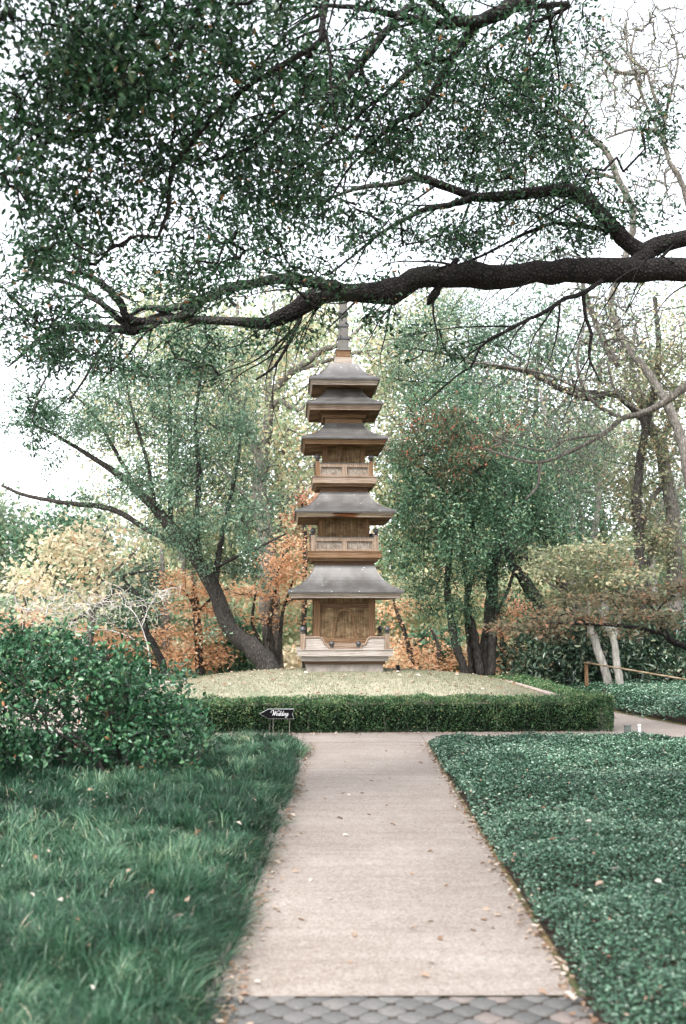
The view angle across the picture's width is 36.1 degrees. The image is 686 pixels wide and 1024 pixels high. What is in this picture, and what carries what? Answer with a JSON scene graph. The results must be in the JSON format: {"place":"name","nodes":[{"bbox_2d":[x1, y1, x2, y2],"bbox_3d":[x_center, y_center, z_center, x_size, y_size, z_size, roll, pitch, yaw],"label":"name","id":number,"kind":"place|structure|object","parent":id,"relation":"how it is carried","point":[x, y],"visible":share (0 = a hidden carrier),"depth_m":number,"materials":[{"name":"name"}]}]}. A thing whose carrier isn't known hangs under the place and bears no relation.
{"place":"outdoors","nodes":[
{"label":"outdoors","id":0,"kind":"place"},
{"bbox_2d":[0,695,685,742],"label":"cross path","id":1,"kind":"structure","parent":0,"point":[650,726],"depth_m":14.71,"materials":[{"name":"beige concrete"}]},
{"bbox_2d":[86,673,614,733],"bbox_3d":[0.013,3.107,17.479,7.574,0.600,5.925,0,-6,-3],"label":"box hedge","id":2,"kind":"object","parent":1,"relation":"on","point":[580,709],"visible":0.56,"depth_m":14.75,"materials":[{"name":"green plant"}]},
{"bbox_2d":[140,680,568,730],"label":"stone kerb","id":3,"kind":"structure","parent":1,"relation":"on","point":[542,691],"depth_m":15.14,"materials":[{"name":"beige stone"}]},
{"bbox_2d":[566,678,685,719],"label":"jasmine ground cover","id":4,"kind":"object","parent":1,"relation":"on","point":[672,693],"visible":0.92,"depth_m":18.20,"materials":[{"name":"green plant"}]},
{"bbox_2d":[0,623,685,998],"bbox_3d":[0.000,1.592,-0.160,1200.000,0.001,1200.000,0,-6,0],"label":"ground","id":5,"kind":"structure","parent":0,"point":[574,985],"depth_m":5.45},
{"bbox_2d":[0,472,59,607],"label":"tree","id":6,"kind":"object","parent":5,"relation":"on","point":[4,523],"visible":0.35,"depth_m":45.77,"materials":[{"name":"green plant"}]},
{"bbox_2d":[0,596,63,661],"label":"red maple","id":7,"kind":"object","parent":5,"relation":"on","point":[33,619],"visible":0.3,"depth_m":24.90,"materials":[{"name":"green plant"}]},
{"bbox_2d":[0,474,133,604],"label":"tree","id":8,"kind":"object","parent":5,"relation":"on","point":[77,509],"visible":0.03,"depth_m":49.46,"materials":[{"name":"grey plant"}]},
{"bbox_2d":[0,488,151,619],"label":"tree","id":9,"kind":"object","parent":5,"relation":"on","point":[16,543],"visible":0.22,"depth_m":39.74,"materials":[{"name":"plant"}]},
{"bbox_2d":[0,505,161,693],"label":"yellow tree","id":10,"kind":"object","parent":5,"relation":"on","point":[57,555],"visible":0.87,"depth_m":22.13,"materials":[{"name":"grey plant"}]},
{"bbox_2d":[0,574,189,673],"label":"bare white tree","id":11,"kind":"object","parent":5,"relation":"on","point":[163,596],"visible":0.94,"depth_m":19.90,"materials":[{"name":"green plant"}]},
{"bbox_2d":[68,620,157,673],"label":"orange maple","id":12,"kind":"object","parent":5,"relation":"on","point":[109,636],"visible":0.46,"depth_m":23.90,"materials":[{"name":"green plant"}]},
{"bbox_2d":[60,615,165,681],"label":"woodland undergrowth","id":13,"kind":"object","parent":5,"relation":"on","point":[145,666],"visible":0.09,"depth_m":25.67,"materials":[{"name":"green plant"}]},
{"bbox_2d":[57,560,176,675],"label":"dark curved tree","id":14,"kind":"object","parent":5,"relation":"on","point":[159,657],"visible":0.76,"depth_m":20.85,"materials":[{"name":"brown plant"}]},
{"bbox_2d":[0,567,243,675],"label":"woodland undergrowth","id":15,"kind":"object","parent":5,"relation":"on","point":[16,613],"visible":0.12,"depth_m":29.51,"materials":[{"name":"orange plant"}]},
{"bbox_2d":[79,543,177,676],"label":"maple","id":16,"kind":"object","parent":5,"relation":"on","point":[146,566],"visible":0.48,"depth_m":25.70,"materials":[{"name":"orange plant"}]},
{"bbox_2d":[0,311,300,670],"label":"leaning elm","id":17,"kind":"object","parent":5,"relation":"on","point":[259,655],"visible":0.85,"depth_m":21.18,"materials":[{"name":"green plant"}]},
{"bbox_2d":[0,726,319,1023],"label":"mondo grass","id":18,"kind":"structure","parent":5,"relation":"on","point":[94,862],"depth_m":5.89,"materials":[{"name":"green plant"}]},
{"bbox_2d":[0,609,225,775],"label":"evergreen shrub","id":19,"kind":"object","parent":18,"relation":"on","point":[150,728],"visible":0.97,"depth_m":9.95,"materials":[{"name":"green plant"}]},
{"bbox_2d":[0,732,671,1010],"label":"leaf litter","id":20,"kind":"object","parent":18,"relation":"on","point":[198,830],"visible":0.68,"depth_m":6.21,"materials":[{"name":"beige plant"}]},
{"bbox_2d":[106,485,228,616],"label":"tree","id":21,"kind":"object","parent":5,"relation":"on","point":[131,548],"visible":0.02,"depth_m":43.35,"materials":[{"name":"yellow plant"}]},
{"bbox_2d":[63,244,302,580],"bbox_3d":[-5.241,-1.645,33.464,7.938,13.398,5.455,0,-6,0],"label":"tall tree","id":22,"kind":"object","parent":5,"relation":"on","point":[138,504],"visible":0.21,"depth_m":33.11,"materials":[{"name":"green plant"}]},
{"bbox_2d":[136,564,259,675],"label":"orange maple","id":23,"kind":"object","parent":5,"relation":"on","point":[196,648],"visible":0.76,"depth_m":23.72,"materials":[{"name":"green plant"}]},
{"bbox_2d":[144,480,310,623],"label":"tree","id":24,"kind":"object","parent":5,"relation":"on","point":[170,551],"visible":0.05,"depth_m":37.40,"materials":[{"name":"green plant"}]},
{"bbox_2d":[204,616,261,675],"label":"woodland undergrowth","id":25,"kind":"object","parent":5,"relation":"on","point":[244,664],"visible":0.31,"depth_m":25.14,"materials":[{"name":"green plant"}]},
{"bbox_2d":[65,268,431,668],"bbox_3d":[-2.155,-0.841,26.203,9.194,10.431,6.715,0,-6,0],"label":"tall grey tree","id":26,"kind":"object","parent":5,"relation":"on","point":[303,365],"visible":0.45,"depth_m":26.18,"materials":[{"name":"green plant"}]},
{"bbox_2d":[199,528,312,665],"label":"orange maple","id":27,"kind":"object","parent":5,"relation":"on","point":[285,571],"visible":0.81,"depth_m":24.32,"materials":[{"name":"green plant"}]},
{"bbox_2d":[260,709,293,734],"bbox_3d":[-0.906,2.901,14.404,0.476,0.411,0.028,0,-6,0],"label":"wedding sign","id":28,"kind":"object","parent":5,"relation":"on","point":[277,713],"visible":0.99,"depth_m":14.40,"materials":[{"name":"black paint"}]},
{"bbox_2d":[17,636,568,676],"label":"woodland undergrowth","id":29,"kind":"object","parent":5,"relation":"on","point":[288,656],"visible":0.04,"depth_m":28.20,"materials":[{"name":"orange plant"}]},
{"bbox_2d":[179,251,407,639],"bbox_3d":[-1.908,-1.766,36.213,8.292,14.208,5.491,0,-6,0],"label":"tall tree","id":30,"kind":"object","parent":5,"relation":"on","point":[302,396],"visible":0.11,"depth_m":36.10,"materials":[{"name":"green plant"}]},
{"bbox_2d":[275,488,318,667],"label":"red maple","id":31,"kind":"object","parent":5,"relation":"on","point":[303,615],"visible":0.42,"depth_m":25.98,"materials":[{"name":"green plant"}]},
{"bbox_2d":[250,485,401,633],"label":"tree","id":32,"kind":"object","parent":5,"relation":"on","point":[310,566],"visible":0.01,"depth_m":41.58,"materials":[{"name":"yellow plant"}]},
{"bbox_2d":[0,0,685,467],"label":"oak tree","id":33,"kind":"object","parent":5,"relation":"on","point":[110,52],"visible":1,"depth_m":9.62,"materials":[{"name":"green plant"}]},
{"bbox_2d":[156,668,549,697],"bbox_3d":[0.015,2.771,17.270,6.080,0.358,4.140,0,-6,-3],"label":"mound","id":34,"kind":"object","parent":5,"relation":"on","point":[413,691],"visible":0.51,"depth_m":15.72,"materials":[{"name":"plant"}]},
{"bbox_2d":[288,301,403,672],"bbox_3d":[0.000,-0.590,17.899,1.860,6.760,1.860,0,-6,-3],"label":"pagoda","id":35,"kind":"object","parent":34,"relation":"on","point":[344,586],"visible":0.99,"depth_m":17.27,"materials":[{"name":"stone"}]},
{"bbox_2d":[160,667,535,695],"bbox_3d":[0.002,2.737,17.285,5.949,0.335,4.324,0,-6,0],"label":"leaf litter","id":36,"kind":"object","parent":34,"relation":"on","point":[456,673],"visible":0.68,"depth_m":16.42,"materials":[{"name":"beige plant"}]},
{"bbox_2d":[129,550,650,671],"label":"woodland undergrowth","id":37,"kind":"object","parent":5,"relation":"on","point":[291,638],"visible":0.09,"depth_m":30.57,"materials":[{"name":"orange plant"}]},
{"bbox_2d":[193,996,602,1023],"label":"paver band","id":38,"kind":"object","parent":5,"relation":"on","point":[532,1015],"visible":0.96,"depth_m":4.28,"materials":[{"name":"grey stone"}]},
{"bbox_2d":[197,997,601,1023],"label":"joint","id":39,"kind":"object","parent":5,"relation":"on","point":[587,1003],"visible":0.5,"depth_m":4.30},
{"bbox_2d":[300,457,504,627],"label":"tree","id":40,"kind":"object","parent":5,"relation":"on","point":[380,569],"visible":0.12,"depth_m":35.24,"materials":[{"name":"plant"}]},
{"bbox_2d":[375,595,441,668],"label":"orange maple","id":41,"kind":"object","parent":5,"relation":"on","point":[408,650],"visible":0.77,"depth_m":23.31,"materials":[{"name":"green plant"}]},
{"bbox_2d":[386,624,467,671],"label":"orange maple","id":42,"kind":"object","parent":5,"relation":"on","point":[440,665],"visible":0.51,"depth_m":25.25,"materials":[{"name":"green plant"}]},
{"bbox_2d":[406,624,467,672],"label":"woodland undergrowth","id":43,"kind":"object","parent":5,"relation":"on","point":[421,635],"visible":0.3,"depth_m":26.01,"materials":[{"name":"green plant"}]},
{"bbox_2d":[351,249,563,631],"bbox_3d":[3.273,-1.699,35.345,8.371,13.904,5.267,0,-6,0],"label":"tall tree","id":44,"kind":"object","parent":5,"relation":"on","point":[396,423],"visible":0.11,"depth_m":35.15,"materials":[{"name":"green plant"}]},
{"bbox_2d":[366,364,560,675],"bbox_3d":[2.594,0.479,22.018,4.054,6.978,4.119,0,-6,0],"label":"multi stem tree","id":45,"kind":"object","parent":5,"relation":"on","point":[452,521],"visible":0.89,"depth_m":21.64,"materials":[{"name":"green plant"}]},
{"bbox_2d":[398,509,557,627],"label":"tree","id":46,"kind":"object","parent":5,"relation":"on","point":[504,555],"visible":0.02,"depth_m":40.86,"materials":[{"name":"green plant"}]},
{"bbox_2d":[447,604,561,675],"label":"orange maple","id":47,"kind":"object","parent":5,"relation":"on","point":[500,636],"visible":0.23,"depth_m":24.69,"materials":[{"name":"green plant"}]},
{"bbox_2d":[430,283,649,570],"bbox_3d":[6.056,-1.450,33.277,7.201,13.003,5.496,0,-6,0],"label":"tall tree","id":48,"kind":"object","parent":5,"relation":"on","point":[537,384],"visible":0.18,"depth_m":33.14,"materials":[{"name":"green plant"}]},
{"bbox_2d":[478,387,633,685],"bbox_3d":[4.530,0.672,23.204,3.578,6.784,3.146,0,-6,0],"label":"ivy clad tree","id":49,"kind":"object","parent":5,"relation":"on","point":[527,586],"visible":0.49,"depth_m":22.84,"materials":[{"name":"green plant"}]},
{"bbox_2d":[428,744,685,1023],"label":"soil bed","id":50,"kind":"object","parent":5,"relation":"on","point":[544,923],"visible":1,"depth_m":5.73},
{"bbox_2d":[428,730,685,1023],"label":"jasmine ground cover","id":51,"kind":"object","parent":50,"relation":"on","point":[568,752],"visible":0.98,"depth_m":6.91,"materials":[{"name":"green plant"}]},
{"bbox_2d":[502,389,621,677],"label":"bare tree","id":52,"kind":"object","parent":5,"relation":"on","point":[544,410],"visible":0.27,"depth_m":26.01,"materials":[{"name":"green plant"}]},
{"bbox_2d":[474,554,651,671],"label":"red maple","id":53,"kind":"object","parent":5,"relation":"on","point":[518,604],"visible":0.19,"depth_m":26.88,"materials":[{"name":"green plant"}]},
{"bbox_2d":[517,512,623,564],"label":"tree","id":54,"kind":"object","parent":5,"relation":"on","point":[578,537],"visible":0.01,"depth_m":44.32,"materials":[{"name":"green plant"}]},
{"bbox_2d":[459,281,685,499],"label":"bare limb tree","id":55,"kind":"object","parent":5,"relation":"on","point":[672,396],"visible":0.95,"depth_m":14.18,"materials":[{"name":"grey plant"}]},
{"bbox_2d":[525,399,638,661],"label":"bare tree","id":56,"kind":"object","parent":5,"relation":"on","point":[578,467],"visible":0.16,"depth_m":28.02,"materials":[{"name":"green plant"}]},
{"bbox_2d":[539,375,656,654],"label":"bare tree","id":57,"kind":"object","parent":5,"relation":"on","point":[604,462],"visible":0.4,"depth_m":27.08,"materials":[{"name":"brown plant"}]},
{"bbox_2d":[520,289,685,562],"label":"tall tree","id":58,"kind":"object","parent":5,"relation":"on","point":[601,367],"visible":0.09,"depth_m":35.15,"materials":[{"name":"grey plant"}]},
{"bbox_2d":[532,546,685,670],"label":"woodland undergrowth","id":59,"kind":"object","parent":5,"relation":"on","point":[661,580],"visible":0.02,"depth_m":30.02,"materials":[{"name":"green plant"}]},
{"bbox_2d":[623,725,631,732],"bbox_3d":[3.713,2.910,13.728,0.084,0.259,0.070,1,-6,-6],"label":"utility box","id":60,"kind":"object","parent":5,"relation":"on","point":[627,728],"visible":0.43,"depth_m":13.71,"materials":[{"name":"metal"}]},
{"bbox_2d":[589,689,685,722],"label":"soil bed","id":61,"kind":"object","parent":5,"relation":"on","point":[678,719],"visible":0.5,"depth_m":17.55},
{"bbox_2d":[365,285,661,674],"bbox_3d":[3.968,-0.717,24.106,6.902,9.809,3.452,0,-6,0],"label":"curved limb tree","id":62,"kind":"object","parent":61,"relation":"on","point":[644,420],"visible":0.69,"depth_m":24.26,"materials":[{"name":"green plant"}]},
{"bbox_2d":[451,0,685,488],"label":"bare tree","id":63,"kind":"object","parent":61,"relation":"on","point":[675,423],"depth_m":23.85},
{"bbox_2d":[482,576,685,650],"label":"bronze maple","id":64,"kind":"object","parent":61,"relation":"on","point":[566,619],"visible":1,"depth_m":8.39,"materials":[{"name":"brown plant"}]},
{"bbox_2d":[495,603,685,692],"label":"laurel hedge","id":65,"kind":"object","parent":61,"relation":"on","point":[576,654],"visible":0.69,"depth_m":22.06,"materials":[{"name":"green plant"}]},
{"bbox_2d":[505,529,679,698],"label":"olive maple","id":66,"kind":"object","parent":61,"relation":"on","point":[560,564],"visible":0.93,"depth_m":19.91,"materials":[{"name":"green plant"}]},
{"bbox_2d":[583,661,685,688],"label":"handrail","id":67,"kind":"object","parent":61,"relation":"on","point":[586,681],"visible":0.89,"depth_m":19.79,"materials":[{"name":"brown wood"}]},
{"bbox_2d":[590,282,685,581],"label":"tall tree","id":68,"kind":"object","parent":5,"relation":"on","point":[664,318],"visible":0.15,"depth_m":33.45,"materials":[{"name":"grey plant"}]},
{"bbox_2d":[596,321,685,679],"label":"ivy trunk tree","id":69,"kind":"object","parent":5,"relation":"on","point":[670,531],"visible":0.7,"depth_m":24.35,"materials":[{"name":"green plant"}]},
{"bbox_2d":[596,501,685,619],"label":"tree","id":70,"kind":"object","parent":5,"relation":"on","point":[625,533],"visible":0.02,"depth_m":41.88,"materials":[{"name":"green plant"}]},
{"bbox_2d":[603,446,685,663],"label":"bare tree","id":71,"kind":"object","parent":5,"relation":"on","point":[681,483],"visible":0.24,"depth_m":28.98,"materials":[{"name":"brown plant"}]},
{"bbox_2d":[659,496,685,568],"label":"tree","id":72,"kind":"object","parent":5,"relation":"on","point":[684,534],"visible":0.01,"depth_m":45.45,"materials":[{"name":"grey plant"}]},
{"bbox_2d":[0,0,685,616],"label":"sky","id":73,"kind":"structure","parent":0,"point":[26,470],"materials":[{"name":"white"}]},
{"bbox_2d":[205,743,575,996],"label":"path","id":74,"kind":"structure","parent":0,"point":[382,902],"depth_m":5.97,"materials":[{"name":"beige concrete"}]},
{"bbox_2d":[212,730,611,1023],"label":"leaf litter","id":75,"kind":"object","parent":74,"relation":"on","point":[534,933],"visible":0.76,"depth_m":5.57,"materials":[{"name":"beige plant"}]},
{"bbox_2d":[565,991,574,1000],"bbox_3d":[0.946,2.018,4.389,0.035,0.028,0.041,0,-6,0],"label":"fallen leaf","id":76,"kind":"object","parent":75,"relation":"on","point":[570,994],"visible":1,"depth_m":4.39,"materials":[{"name":"beige plant"}]},
{"bbox_2d":[561,982,566,989],"bbox_3d":[0.953,2.038,4.529,0.017,0.022,0.049,-5,-8,40],"label":"fallen leaf","id":77,"kind":"object","parent":74,"relation":"on","point":[563,985],"visible":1,"depth_m":4.53,"materials":[{"name":"beige plant"}]}
]}

